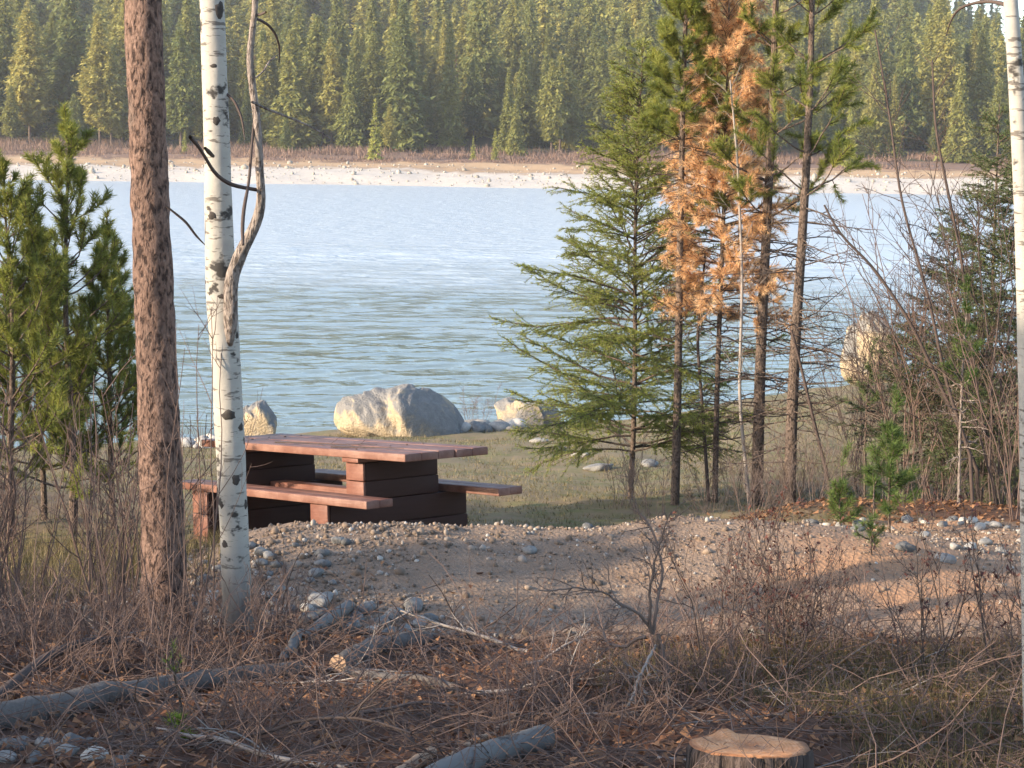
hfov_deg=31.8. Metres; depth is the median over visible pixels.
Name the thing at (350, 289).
lake water
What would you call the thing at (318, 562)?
stone
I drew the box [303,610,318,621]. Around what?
stone
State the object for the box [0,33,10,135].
pine tree
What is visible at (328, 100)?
pine tree
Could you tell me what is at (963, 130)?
spruce tree
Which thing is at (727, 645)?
bare shrub
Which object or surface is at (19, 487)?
bare shrub
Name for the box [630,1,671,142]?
pine tree
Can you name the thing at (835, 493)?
pine seedling
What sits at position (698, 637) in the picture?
bare shrub
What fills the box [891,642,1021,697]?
fallen branch
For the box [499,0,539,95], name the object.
pine tree
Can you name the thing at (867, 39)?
spruce tree
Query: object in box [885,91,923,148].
spruce tree
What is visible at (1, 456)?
bare shrub
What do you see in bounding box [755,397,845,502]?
bare shrub
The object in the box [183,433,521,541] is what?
picnic table
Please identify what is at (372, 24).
spruce tree
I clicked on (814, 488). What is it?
bare shrub
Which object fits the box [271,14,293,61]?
pine tree
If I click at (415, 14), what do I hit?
spruce tree
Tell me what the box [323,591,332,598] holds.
stone
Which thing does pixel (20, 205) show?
young pine
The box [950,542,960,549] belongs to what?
stone
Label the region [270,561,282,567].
stone
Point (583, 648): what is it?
bare shrub
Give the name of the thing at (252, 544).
stone
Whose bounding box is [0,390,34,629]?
bare shrub
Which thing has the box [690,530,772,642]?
bare shrub
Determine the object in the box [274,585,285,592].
stone
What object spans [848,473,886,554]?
pine seedling
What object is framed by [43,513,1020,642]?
gravel
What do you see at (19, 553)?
bare shrub
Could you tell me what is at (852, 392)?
bare shrub
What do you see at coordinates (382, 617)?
stone
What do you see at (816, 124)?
pine tree
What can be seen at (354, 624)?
stone
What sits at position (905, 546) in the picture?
stone
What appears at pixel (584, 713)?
fallen branch
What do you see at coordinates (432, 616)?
stone
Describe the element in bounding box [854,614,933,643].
fallen branch
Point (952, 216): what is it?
bare sapling
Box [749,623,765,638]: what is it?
stone
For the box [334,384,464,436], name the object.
boulder
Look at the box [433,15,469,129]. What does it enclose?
spruce tree
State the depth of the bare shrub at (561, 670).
6.66 m
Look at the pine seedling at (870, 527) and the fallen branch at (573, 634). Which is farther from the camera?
the pine seedling at (870, 527)
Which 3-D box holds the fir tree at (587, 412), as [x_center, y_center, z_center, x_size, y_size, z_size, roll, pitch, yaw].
[1.129,-1.030,17.031,2.915,4.488,2.959,-2,8,-23]
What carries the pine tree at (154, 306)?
on the ground at (474, 562)
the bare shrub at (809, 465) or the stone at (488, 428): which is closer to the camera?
the bare shrub at (809, 465)
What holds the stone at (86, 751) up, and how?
on the ground at (474, 562)
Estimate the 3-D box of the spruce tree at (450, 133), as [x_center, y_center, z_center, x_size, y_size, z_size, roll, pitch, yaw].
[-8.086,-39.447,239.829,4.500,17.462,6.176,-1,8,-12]
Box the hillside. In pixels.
[0,1,1000,161]
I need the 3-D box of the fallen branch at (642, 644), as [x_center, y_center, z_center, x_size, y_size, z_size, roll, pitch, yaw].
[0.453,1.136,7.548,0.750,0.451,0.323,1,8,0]
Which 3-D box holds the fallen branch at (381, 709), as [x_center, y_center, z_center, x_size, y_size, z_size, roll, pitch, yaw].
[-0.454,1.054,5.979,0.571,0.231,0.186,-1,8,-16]
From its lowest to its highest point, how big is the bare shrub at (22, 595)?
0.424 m
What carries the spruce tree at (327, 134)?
on the hillside
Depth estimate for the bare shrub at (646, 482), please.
15.92 m
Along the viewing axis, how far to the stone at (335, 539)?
10.04 m
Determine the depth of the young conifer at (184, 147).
224.01 m
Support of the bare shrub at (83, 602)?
on the ground at (474, 562)
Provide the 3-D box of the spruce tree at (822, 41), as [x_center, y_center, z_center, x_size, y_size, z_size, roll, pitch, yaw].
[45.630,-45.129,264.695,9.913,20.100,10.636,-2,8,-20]
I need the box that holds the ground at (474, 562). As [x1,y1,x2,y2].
[0,146,1023,767]
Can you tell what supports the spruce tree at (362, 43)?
on the hillside
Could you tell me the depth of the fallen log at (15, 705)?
6.11 m
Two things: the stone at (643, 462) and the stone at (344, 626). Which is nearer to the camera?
the stone at (344, 626)
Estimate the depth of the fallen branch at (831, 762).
5.27 m
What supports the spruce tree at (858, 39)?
on the hillside
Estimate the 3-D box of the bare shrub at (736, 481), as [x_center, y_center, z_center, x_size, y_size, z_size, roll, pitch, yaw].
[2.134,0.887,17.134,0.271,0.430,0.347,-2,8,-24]
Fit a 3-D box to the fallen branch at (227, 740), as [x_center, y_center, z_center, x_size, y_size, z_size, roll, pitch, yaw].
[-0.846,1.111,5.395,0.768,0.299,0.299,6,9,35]
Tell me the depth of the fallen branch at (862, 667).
7.11 m
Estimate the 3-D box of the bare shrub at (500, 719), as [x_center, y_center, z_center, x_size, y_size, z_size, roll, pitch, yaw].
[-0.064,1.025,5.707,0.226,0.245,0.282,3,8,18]
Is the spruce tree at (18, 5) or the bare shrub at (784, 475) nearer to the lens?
the bare shrub at (784, 475)
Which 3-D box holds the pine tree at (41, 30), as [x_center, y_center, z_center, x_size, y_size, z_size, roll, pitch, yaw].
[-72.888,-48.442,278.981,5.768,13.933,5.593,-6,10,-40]
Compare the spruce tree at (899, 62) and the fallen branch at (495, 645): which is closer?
the fallen branch at (495, 645)
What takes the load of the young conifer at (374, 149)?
on the ground at (474, 562)
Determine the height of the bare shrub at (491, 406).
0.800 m
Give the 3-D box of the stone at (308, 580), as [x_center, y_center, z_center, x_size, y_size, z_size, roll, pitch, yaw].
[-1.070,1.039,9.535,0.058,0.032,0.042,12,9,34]
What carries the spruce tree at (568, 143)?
on the hillside
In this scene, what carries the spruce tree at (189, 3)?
on the hillside
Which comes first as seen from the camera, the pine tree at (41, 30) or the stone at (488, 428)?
the stone at (488, 428)
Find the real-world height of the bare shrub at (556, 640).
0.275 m
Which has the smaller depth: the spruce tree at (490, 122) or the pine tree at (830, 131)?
the pine tree at (830, 131)
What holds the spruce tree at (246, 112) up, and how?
on the hillside
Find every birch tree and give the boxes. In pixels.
[165,0,329,635]
[946,0,1023,741]
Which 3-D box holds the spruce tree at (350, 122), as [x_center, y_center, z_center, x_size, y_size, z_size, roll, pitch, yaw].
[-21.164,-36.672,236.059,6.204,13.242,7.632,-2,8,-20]
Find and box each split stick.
[396,746,436,767]
[445,722,507,756]
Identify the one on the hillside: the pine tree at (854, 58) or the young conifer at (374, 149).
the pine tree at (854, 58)
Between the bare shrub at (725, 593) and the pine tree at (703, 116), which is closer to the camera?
the bare shrub at (725, 593)
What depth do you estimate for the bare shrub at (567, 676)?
6.40 m
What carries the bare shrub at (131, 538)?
on the ground at (474, 562)
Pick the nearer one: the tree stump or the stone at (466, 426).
the tree stump
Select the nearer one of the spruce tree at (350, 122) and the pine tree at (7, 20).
the spruce tree at (350, 122)
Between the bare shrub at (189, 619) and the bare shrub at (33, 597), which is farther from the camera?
the bare shrub at (33, 597)
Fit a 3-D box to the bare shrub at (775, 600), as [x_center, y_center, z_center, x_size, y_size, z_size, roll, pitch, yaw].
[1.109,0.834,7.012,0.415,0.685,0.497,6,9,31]
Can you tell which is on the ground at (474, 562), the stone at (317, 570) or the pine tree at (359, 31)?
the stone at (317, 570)
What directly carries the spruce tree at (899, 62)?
on the hillside
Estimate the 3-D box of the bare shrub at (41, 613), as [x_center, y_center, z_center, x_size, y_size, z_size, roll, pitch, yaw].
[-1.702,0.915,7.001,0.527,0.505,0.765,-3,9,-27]
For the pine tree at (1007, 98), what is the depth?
245.59 m
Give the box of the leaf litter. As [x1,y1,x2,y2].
[0,497,1023,767]
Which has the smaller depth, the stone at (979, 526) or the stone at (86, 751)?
the stone at (86, 751)
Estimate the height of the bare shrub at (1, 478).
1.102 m
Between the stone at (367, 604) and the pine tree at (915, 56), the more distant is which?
the pine tree at (915, 56)
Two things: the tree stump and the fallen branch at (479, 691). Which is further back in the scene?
the fallen branch at (479, 691)
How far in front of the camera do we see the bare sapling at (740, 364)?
15.80 m
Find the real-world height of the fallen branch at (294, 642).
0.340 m
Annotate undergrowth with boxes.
[0,511,1023,767]
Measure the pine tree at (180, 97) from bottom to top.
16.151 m
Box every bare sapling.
[532,488,694,713]
[674,244,720,501]
[695,63,775,508]
[783,319,830,498]
[809,186,979,501]
[843,12,974,503]
[908,45,998,503]
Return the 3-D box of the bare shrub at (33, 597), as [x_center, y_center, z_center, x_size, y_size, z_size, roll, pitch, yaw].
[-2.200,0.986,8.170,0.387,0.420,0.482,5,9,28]
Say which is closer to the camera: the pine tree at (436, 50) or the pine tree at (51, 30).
the pine tree at (51, 30)
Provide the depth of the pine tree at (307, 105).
244.25 m
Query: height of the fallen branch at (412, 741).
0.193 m
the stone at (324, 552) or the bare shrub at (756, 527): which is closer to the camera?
the bare shrub at (756, 527)
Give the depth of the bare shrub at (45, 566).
9.94 m
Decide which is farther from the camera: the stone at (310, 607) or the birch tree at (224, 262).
the stone at (310, 607)
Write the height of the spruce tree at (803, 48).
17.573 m
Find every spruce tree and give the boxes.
[10,0,46,113]
[17,122,47,136]
[38,0,104,140]
[101,0,128,139]
[162,0,174,136]
[165,5,201,139]
[167,0,201,134]
[178,131,191,143]
[227,58,240,133]
[228,99,235,132]
[234,80,254,145]
[237,42,278,145]
[240,30,280,107]
[262,28,330,148]
[266,13,280,87]
[277,112,295,151]
[290,4,309,62]
[307,77,337,139]
[324,0,352,75]
[326,53,369,148]
[336,30,370,142]
[359,30,369,134]
[364,0,383,75]
[366,17,396,142]
[369,0,436,151]
[379,0,399,75]
[409,19,429,110]
[410,0,434,94]
[420,68,438,144]
[429,17,448,127]
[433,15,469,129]
[434,22,466,147]
[436,98,468,143]
[458,10,502,140]
[488,15,507,132]
[494,67,514,151]
[502,99,527,155]
[504,49,518,90]
[512,50,547,147]
[525,52,536,128]
[530,58,540,128]
[533,54,558,146]
[538,24,554,88]
[553,73,581,150]
[577,45,626,146]
[627,75,647,152]
[787,24,817,142]
[812,102,822,152]
[813,7,833,111]
[816,70,826,143]
[833,40,845,137]
[842,0,895,140]
[844,75,863,151]
[853,61,888,156]
[856,23,863,58]
[880,72,907,157]
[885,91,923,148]
[890,46,920,148]
[917,3,932,79]
[917,129,926,142]
[918,28,958,147]
[925,113,939,155]
[934,63,983,163]
[936,43,972,146]
[966,28,988,97]
[967,27,998,155]
[1000,113,1011,159]
[1004,10,1023,88]
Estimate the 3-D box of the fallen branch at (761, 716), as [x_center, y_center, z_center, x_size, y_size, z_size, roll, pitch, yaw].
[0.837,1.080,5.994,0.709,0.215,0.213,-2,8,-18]
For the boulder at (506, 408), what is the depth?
30.12 m
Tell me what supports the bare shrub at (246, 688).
on the ground at (474, 562)
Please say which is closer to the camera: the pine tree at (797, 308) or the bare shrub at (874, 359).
the pine tree at (797, 308)
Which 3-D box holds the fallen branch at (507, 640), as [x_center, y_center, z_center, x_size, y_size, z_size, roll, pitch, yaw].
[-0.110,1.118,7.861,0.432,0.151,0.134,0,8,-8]
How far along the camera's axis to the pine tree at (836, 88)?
248.27 m
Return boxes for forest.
[8,0,1022,107]
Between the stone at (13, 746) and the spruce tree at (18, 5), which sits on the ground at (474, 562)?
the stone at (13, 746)
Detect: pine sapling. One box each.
[840,335,884,498]
[936,273,987,504]
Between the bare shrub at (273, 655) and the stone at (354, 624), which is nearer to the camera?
the bare shrub at (273, 655)
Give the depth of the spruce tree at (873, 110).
237.84 m
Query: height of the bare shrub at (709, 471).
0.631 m
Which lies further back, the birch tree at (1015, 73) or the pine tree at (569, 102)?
the pine tree at (569, 102)
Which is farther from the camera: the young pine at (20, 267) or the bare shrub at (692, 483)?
the bare shrub at (692, 483)
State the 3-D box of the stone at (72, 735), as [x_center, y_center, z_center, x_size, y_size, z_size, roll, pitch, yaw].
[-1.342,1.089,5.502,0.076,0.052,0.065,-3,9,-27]
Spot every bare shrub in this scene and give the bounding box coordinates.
[0,377,60,597]
[0,381,58,610]
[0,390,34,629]
[0,392,103,602]
[0,408,22,496]
[0,418,18,554]
[0,425,47,624]
[0,453,39,545]
[0,457,50,543]
[0,544,130,675]
[0,549,53,642]
[0,554,99,648]
[0,569,164,678]
[0,578,60,642]
[0,580,48,631]
[0,580,56,646]
[0,609,64,667]
[0,612,33,669]
[1,564,72,634]
[4,581,47,633]
[11,400,218,625]
[14,348,249,628]
[19,589,150,683]
[37,403,216,619]
[39,557,142,636]
[41,409,133,632]
[44,559,147,631]
[45,395,179,647]
[51,384,184,605]
[69,570,273,687]
[72,477,140,600]
[88,571,161,630]
[91,588,217,676]
[97,371,208,641]
[127,549,221,629]
[133,322,217,642]
[135,580,250,657]
[141,285,267,637]
[147,598,228,654]
[150,579,228,654]
[157,480,214,626]
[165,666,287,741]
[190,546,304,630]
[205,559,307,643]
[209,649,294,721]
[231,642,298,678]
[246,636,300,686]
[250,550,342,629]
[452,678,530,738]
[457,386,479,419]
[469,382,503,420]
[479,621,570,679]
[480,639,585,703]
[488,652,586,709]
[499,657,595,719]
[507,622,601,694]
[513,626,609,697]
[536,618,637,681]
[543,636,618,708]
[550,683,624,737]
[553,693,623,741]
[571,631,637,691]
[590,629,655,701]
[598,425,658,506]
[602,637,694,729]
[605,423,662,514]
[614,425,679,515]
[631,627,748,693]
[647,622,749,700]
[648,604,731,662]
[652,470,794,666]
[668,529,747,637]
[672,619,764,683]
[675,447,723,510]
[675,611,776,684]
[681,436,731,492]
[681,447,724,500]
[682,464,738,516]
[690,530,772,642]
[697,634,797,716]
[709,430,799,514]
[709,434,752,497]
[714,544,826,641]
[715,568,821,646]
[719,423,789,518]
[723,459,745,495]
[725,535,811,629]
[731,512,836,632]
[733,546,805,639]
[734,436,784,508]
[735,516,860,677]
[737,488,852,636]
[741,541,852,670]
[745,427,817,506]
[751,514,828,637]
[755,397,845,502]
[756,428,818,504]
[768,549,911,658]
[771,416,856,500]
[775,434,831,499]
[778,480,868,635]
[783,423,830,493]
[788,272,922,475]
[794,183,1015,502]
[798,428,851,498]
[801,283,926,463]
[804,341,911,491]
[806,303,974,494]
[807,426,874,496]
[811,153,1017,502]
[814,168,1015,502]
[828,287,919,466]
[833,451,861,493]
[849,454,871,498]
[852,280,1008,500]
[854,421,925,501]
[862,527,988,682]
[883,140,1018,506]
[883,412,985,499]
[885,228,1015,500]
[890,476,1019,643]
[891,172,1017,472]
[896,460,940,502]
[906,226,1019,520]
[908,584,1015,660]
[934,462,969,500]
[944,484,1021,679]
[953,568,1021,646]
[965,564,1021,643]
[973,463,1014,502]
[974,434,1011,502]
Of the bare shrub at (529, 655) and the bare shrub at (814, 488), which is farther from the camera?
the bare shrub at (814, 488)
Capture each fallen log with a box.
[0,661,304,730]
[330,631,463,672]
[341,666,459,693]
[425,724,555,767]
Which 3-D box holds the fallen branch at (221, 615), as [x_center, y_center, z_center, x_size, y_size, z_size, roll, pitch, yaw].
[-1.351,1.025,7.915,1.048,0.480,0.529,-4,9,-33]
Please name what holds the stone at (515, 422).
on the ground at (474, 562)
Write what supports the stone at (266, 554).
on the ground at (474, 562)
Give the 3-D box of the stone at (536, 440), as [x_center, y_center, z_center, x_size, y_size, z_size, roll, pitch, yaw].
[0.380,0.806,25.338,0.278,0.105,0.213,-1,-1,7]
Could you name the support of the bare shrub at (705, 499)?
on the ground at (474, 562)
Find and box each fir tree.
[489,37,790,498]
[826,321,975,502]
[858,206,1017,496]
[871,102,1019,504]
[916,120,1019,504]
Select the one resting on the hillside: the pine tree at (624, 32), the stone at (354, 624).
the pine tree at (624, 32)
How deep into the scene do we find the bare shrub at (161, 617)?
7.17 m
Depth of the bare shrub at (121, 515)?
8.42 m
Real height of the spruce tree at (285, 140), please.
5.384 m
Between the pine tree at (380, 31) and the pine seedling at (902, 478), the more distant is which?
the pine tree at (380, 31)
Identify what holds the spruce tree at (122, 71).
on the hillside
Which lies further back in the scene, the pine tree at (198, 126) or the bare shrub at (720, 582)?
the pine tree at (198, 126)
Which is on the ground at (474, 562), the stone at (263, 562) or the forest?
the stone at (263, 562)
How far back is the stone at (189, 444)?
26.59 m
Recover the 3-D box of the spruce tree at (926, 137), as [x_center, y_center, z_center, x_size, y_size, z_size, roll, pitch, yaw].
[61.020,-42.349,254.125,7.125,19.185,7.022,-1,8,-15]
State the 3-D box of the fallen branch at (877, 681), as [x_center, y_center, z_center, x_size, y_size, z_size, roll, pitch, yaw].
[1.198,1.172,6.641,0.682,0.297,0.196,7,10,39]
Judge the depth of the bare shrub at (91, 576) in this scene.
7.75 m
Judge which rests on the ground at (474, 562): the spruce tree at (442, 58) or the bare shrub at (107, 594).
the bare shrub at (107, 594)
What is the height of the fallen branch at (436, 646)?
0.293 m
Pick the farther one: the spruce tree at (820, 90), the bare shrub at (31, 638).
the spruce tree at (820, 90)
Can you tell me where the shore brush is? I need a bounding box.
[0,135,1011,170]
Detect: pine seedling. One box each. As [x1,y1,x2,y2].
[160,639,195,738]
[823,439,864,524]
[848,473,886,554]
[857,383,924,532]
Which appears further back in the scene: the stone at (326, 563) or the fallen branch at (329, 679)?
the stone at (326, 563)
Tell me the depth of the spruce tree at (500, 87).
262.39 m
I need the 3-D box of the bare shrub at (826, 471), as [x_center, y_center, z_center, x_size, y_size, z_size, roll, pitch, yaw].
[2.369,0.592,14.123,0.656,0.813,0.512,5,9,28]
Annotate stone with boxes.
[0,737,27,751]
[0,750,17,762]
[25,750,43,762]
[34,737,60,750]
[55,743,79,757]
[61,732,84,742]
[80,746,108,760]
[110,755,129,765]
[183,437,194,447]
[187,441,195,447]
[197,574,210,581]
[211,565,220,571]
[249,541,255,548]
[253,558,267,565]
[254,546,267,555]
[263,551,273,559]
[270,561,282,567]
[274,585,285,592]
[298,615,309,623]
[299,603,313,610]
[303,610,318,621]
[304,593,331,608]
[306,577,315,582]
[308,568,323,577]
[313,549,329,555]
[314,559,323,565]
[315,608,327,617]
[321,560,330,566]
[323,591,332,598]
[328,579,336,584]
[331,536,343,543]
[337,623,352,631]
[341,538,351,544]
[345,616,359,629]
[348,611,364,621]
[356,601,375,614]
[373,615,389,626]
[383,626,395,631]
[384,607,405,619]
[398,624,411,632]
[404,597,422,612]
[411,615,426,627]
[423,613,438,621]
[461,422,470,431]
[469,420,480,428]
[471,424,485,431]
[474,419,490,423]
[482,422,492,431]
[488,421,509,430]
[507,418,527,429]
[522,545,536,553]
[529,438,547,442]
[582,522,592,527]
[583,463,613,471]
[641,459,658,466]
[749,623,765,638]
[806,518,818,523]
[850,523,866,530]
[895,541,915,551]
[901,514,913,521]
[920,531,930,536]
[934,553,956,563]
[938,521,947,526]
[947,515,957,521]
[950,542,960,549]
[963,542,976,549]
[966,516,977,522]
[974,522,985,530]
[978,538,992,544]
[989,521,1001,527]
[994,546,1007,553]
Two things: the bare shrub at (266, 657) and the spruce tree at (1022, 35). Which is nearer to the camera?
the bare shrub at (266, 657)
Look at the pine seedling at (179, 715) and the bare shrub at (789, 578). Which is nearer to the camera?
the pine seedling at (179, 715)
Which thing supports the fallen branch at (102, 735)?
on the ground at (474, 562)
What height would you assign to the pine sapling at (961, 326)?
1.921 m
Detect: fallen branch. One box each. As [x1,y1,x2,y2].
[0,637,139,700]
[0,694,231,750]
[25,592,138,630]
[43,650,262,672]
[73,605,119,639]
[79,626,165,649]
[143,669,250,707]
[149,556,311,634]
[152,717,350,767]
[190,623,434,767]
[226,659,374,693]
[229,637,385,689]
[278,600,354,661]
[288,575,535,647]
[289,660,453,728]
[305,624,443,673]
[380,601,528,651]
[383,699,450,761]
[384,613,527,652]
[419,601,736,697]
[431,706,622,760]
[434,640,506,647]
[440,591,532,644]
[445,618,642,651]
[457,626,532,644]
[465,611,659,693]
[506,710,646,717]
[508,609,648,645]
[525,617,597,665]
[532,609,709,651]
[547,743,642,767]
[657,732,916,767]
[663,681,867,726]
[748,673,929,699]
[755,627,987,674]
[796,614,984,664]
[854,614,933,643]
[860,656,1022,697]
[888,630,1021,679]
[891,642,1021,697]
[940,686,1021,693]
[941,692,1020,707]
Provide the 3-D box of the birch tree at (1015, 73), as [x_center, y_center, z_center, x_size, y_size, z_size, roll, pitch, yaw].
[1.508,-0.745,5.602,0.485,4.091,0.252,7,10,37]
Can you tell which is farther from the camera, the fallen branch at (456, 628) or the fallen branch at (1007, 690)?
the fallen branch at (456, 628)
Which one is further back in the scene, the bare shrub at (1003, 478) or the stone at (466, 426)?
the stone at (466, 426)
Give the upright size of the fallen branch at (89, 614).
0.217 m
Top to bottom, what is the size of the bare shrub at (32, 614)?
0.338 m
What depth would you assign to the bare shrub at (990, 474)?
13.95 m
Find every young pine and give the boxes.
[0,101,137,533]
[0,149,93,532]
[0,208,117,519]
[0,210,43,456]
[45,206,137,527]
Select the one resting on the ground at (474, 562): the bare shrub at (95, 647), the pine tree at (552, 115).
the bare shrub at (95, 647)
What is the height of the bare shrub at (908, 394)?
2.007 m
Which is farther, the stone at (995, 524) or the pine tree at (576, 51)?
the pine tree at (576, 51)
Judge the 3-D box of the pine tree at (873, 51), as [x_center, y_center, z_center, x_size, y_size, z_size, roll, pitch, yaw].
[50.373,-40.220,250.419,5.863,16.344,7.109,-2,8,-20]
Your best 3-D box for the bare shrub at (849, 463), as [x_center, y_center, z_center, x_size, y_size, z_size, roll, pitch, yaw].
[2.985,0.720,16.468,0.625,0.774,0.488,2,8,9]
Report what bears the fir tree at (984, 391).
on the ground at (474, 562)
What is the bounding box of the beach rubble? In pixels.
[10,157,1012,192]
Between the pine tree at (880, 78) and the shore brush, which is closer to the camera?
the shore brush
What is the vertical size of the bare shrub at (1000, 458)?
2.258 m
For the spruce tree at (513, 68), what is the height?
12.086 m
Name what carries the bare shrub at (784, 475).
on the ground at (474, 562)
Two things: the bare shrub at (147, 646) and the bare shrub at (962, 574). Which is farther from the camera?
the bare shrub at (962, 574)
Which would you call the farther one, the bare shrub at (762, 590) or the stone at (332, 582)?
the stone at (332, 582)
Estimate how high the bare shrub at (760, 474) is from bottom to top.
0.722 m
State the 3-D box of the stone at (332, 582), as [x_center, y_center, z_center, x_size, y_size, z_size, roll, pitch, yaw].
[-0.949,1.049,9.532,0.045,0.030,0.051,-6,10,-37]
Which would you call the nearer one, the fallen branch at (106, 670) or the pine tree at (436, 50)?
the fallen branch at (106, 670)
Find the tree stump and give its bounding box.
[685,728,813,767]
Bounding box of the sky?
[456,0,1023,161]
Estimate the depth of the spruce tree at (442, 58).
264.25 m
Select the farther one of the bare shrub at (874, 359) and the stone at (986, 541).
the bare shrub at (874, 359)
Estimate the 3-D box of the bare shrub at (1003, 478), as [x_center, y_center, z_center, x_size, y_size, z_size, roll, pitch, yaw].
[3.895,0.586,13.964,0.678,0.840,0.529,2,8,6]
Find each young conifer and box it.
[181,130,187,153]
[361,98,383,159]
[469,136,477,159]
[491,129,498,159]
[839,102,858,165]
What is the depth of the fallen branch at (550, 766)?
5.30 m
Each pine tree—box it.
[0,0,17,94]
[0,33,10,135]
[0,85,25,140]
[0,100,4,122]
[0,105,8,139]
[1,6,56,140]
[5,12,36,135]
[14,1,41,43]
[38,11,62,110]
[38,26,43,44]
[66,93,86,138]
[71,11,126,142]
[91,49,128,143]
[104,0,122,48]
[111,40,121,61]
[124,0,191,633]
[165,28,202,146]
[170,14,181,55]
[187,62,200,138]
[191,73,203,144]
[229,49,256,125]
[255,0,284,59]
[270,55,280,97]
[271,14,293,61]
[276,35,304,85]
[299,14,341,144]
[307,41,344,143]
[311,36,347,145]
[338,56,348,89]
[348,29,365,53]
[356,33,388,144]
[376,25,385,59]
[380,104,399,152]
[428,19,456,102]
[432,63,463,128]
[453,0,506,112]
[458,55,490,135]
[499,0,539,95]
[511,72,518,98]
[521,0,543,88]
[534,59,571,151]
[536,53,582,150]
[558,0,606,61]
[564,16,587,115]
[571,72,582,128]
[576,24,607,115]
[597,12,651,144]
[606,33,619,59]
[607,46,615,82]
[617,0,644,70]
[630,0,730,504]
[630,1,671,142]
[644,58,678,154]
[648,0,806,502]
[667,27,695,110]
[671,52,689,146]
[673,0,867,505]
[694,105,710,150]
[701,0,886,505]
[709,66,748,145]
[750,17,770,72]
[757,74,794,147]
[764,6,799,111]
[777,72,801,149]
[799,2,830,59]
[812,111,824,156]
[818,53,849,133]
[820,90,842,147]
[831,24,846,79]
[842,49,861,126]
[852,36,891,126]
[859,58,889,136]
[888,33,927,155]
[913,0,958,132]
[913,49,919,65]
[919,14,968,152]
[953,38,963,66]
[961,21,999,99]
[982,78,1008,155]
[1005,85,1009,120]
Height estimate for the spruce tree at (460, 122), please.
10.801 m
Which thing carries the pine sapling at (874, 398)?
on the ground at (474, 562)
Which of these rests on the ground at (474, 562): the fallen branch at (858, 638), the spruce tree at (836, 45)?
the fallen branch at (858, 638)
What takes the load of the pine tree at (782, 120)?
on the ground at (474, 562)
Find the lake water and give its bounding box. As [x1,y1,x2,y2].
[0,179,1017,447]
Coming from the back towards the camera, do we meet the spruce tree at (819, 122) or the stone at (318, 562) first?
the spruce tree at (819, 122)
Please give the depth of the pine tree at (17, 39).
247.83 m
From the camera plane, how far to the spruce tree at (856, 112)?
244.74 m
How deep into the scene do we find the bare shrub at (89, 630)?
6.82 m
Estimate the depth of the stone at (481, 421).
29.49 m
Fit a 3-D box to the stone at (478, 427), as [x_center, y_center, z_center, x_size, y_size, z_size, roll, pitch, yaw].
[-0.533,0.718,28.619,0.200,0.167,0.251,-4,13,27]
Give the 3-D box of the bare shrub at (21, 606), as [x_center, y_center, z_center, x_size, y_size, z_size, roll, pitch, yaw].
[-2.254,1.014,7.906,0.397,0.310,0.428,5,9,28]
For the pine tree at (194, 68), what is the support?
on the hillside
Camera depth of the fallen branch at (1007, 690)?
6.43 m
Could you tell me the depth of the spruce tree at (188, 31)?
248.75 m
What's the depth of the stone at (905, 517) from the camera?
13.02 m
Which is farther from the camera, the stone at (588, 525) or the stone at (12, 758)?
the stone at (588, 525)
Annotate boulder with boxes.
[243,400,276,435]
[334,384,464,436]
[494,397,560,426]
[840,310,905,383]
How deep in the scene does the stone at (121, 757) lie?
5.23 m
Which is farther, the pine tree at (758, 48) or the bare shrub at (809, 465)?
the pine tree at (758, 48)
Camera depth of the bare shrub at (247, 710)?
5.71 m
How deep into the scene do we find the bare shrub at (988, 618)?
7.78 m
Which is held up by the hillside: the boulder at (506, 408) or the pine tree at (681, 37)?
the pine tree at (681, 37)
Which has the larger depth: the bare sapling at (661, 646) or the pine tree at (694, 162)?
the pine tree at (694, 162)
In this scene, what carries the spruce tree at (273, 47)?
on the hillside
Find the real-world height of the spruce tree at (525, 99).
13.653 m
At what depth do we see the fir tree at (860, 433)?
15.97 m
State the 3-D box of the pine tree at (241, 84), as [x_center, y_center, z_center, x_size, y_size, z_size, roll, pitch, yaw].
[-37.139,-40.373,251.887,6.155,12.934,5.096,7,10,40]
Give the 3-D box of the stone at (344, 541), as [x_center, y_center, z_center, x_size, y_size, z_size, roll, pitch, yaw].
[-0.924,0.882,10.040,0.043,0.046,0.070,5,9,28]
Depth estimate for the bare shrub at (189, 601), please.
8.15 m
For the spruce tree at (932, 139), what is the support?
on the hillside
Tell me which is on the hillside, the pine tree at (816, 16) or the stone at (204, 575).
the pine tree at (816, 16)
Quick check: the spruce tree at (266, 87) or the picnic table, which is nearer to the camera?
the picnic table
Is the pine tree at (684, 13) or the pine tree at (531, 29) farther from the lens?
the pine tree at (531, 29)
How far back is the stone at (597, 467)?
20.84 m
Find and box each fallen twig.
[275,436,376,445]
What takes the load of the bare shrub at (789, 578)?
on the ground at (474, 562)
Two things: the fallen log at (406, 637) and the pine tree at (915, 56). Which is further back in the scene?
the pine tree at (915, 56)
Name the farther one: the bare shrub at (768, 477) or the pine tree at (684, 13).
the pine tree at (684, 13)
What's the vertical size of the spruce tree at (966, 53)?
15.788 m
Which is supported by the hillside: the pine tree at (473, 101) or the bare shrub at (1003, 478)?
the pine tree at (473, 101)
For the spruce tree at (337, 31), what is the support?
on the hillside
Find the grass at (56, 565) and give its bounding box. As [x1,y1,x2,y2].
[0,387,1023,767]
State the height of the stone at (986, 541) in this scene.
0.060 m
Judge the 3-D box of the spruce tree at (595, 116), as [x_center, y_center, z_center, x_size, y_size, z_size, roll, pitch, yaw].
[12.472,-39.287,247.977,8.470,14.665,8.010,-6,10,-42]
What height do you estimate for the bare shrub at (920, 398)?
3.059 m
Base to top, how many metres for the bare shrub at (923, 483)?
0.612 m
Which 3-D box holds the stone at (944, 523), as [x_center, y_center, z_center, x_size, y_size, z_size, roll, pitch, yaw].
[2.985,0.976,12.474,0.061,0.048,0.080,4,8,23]

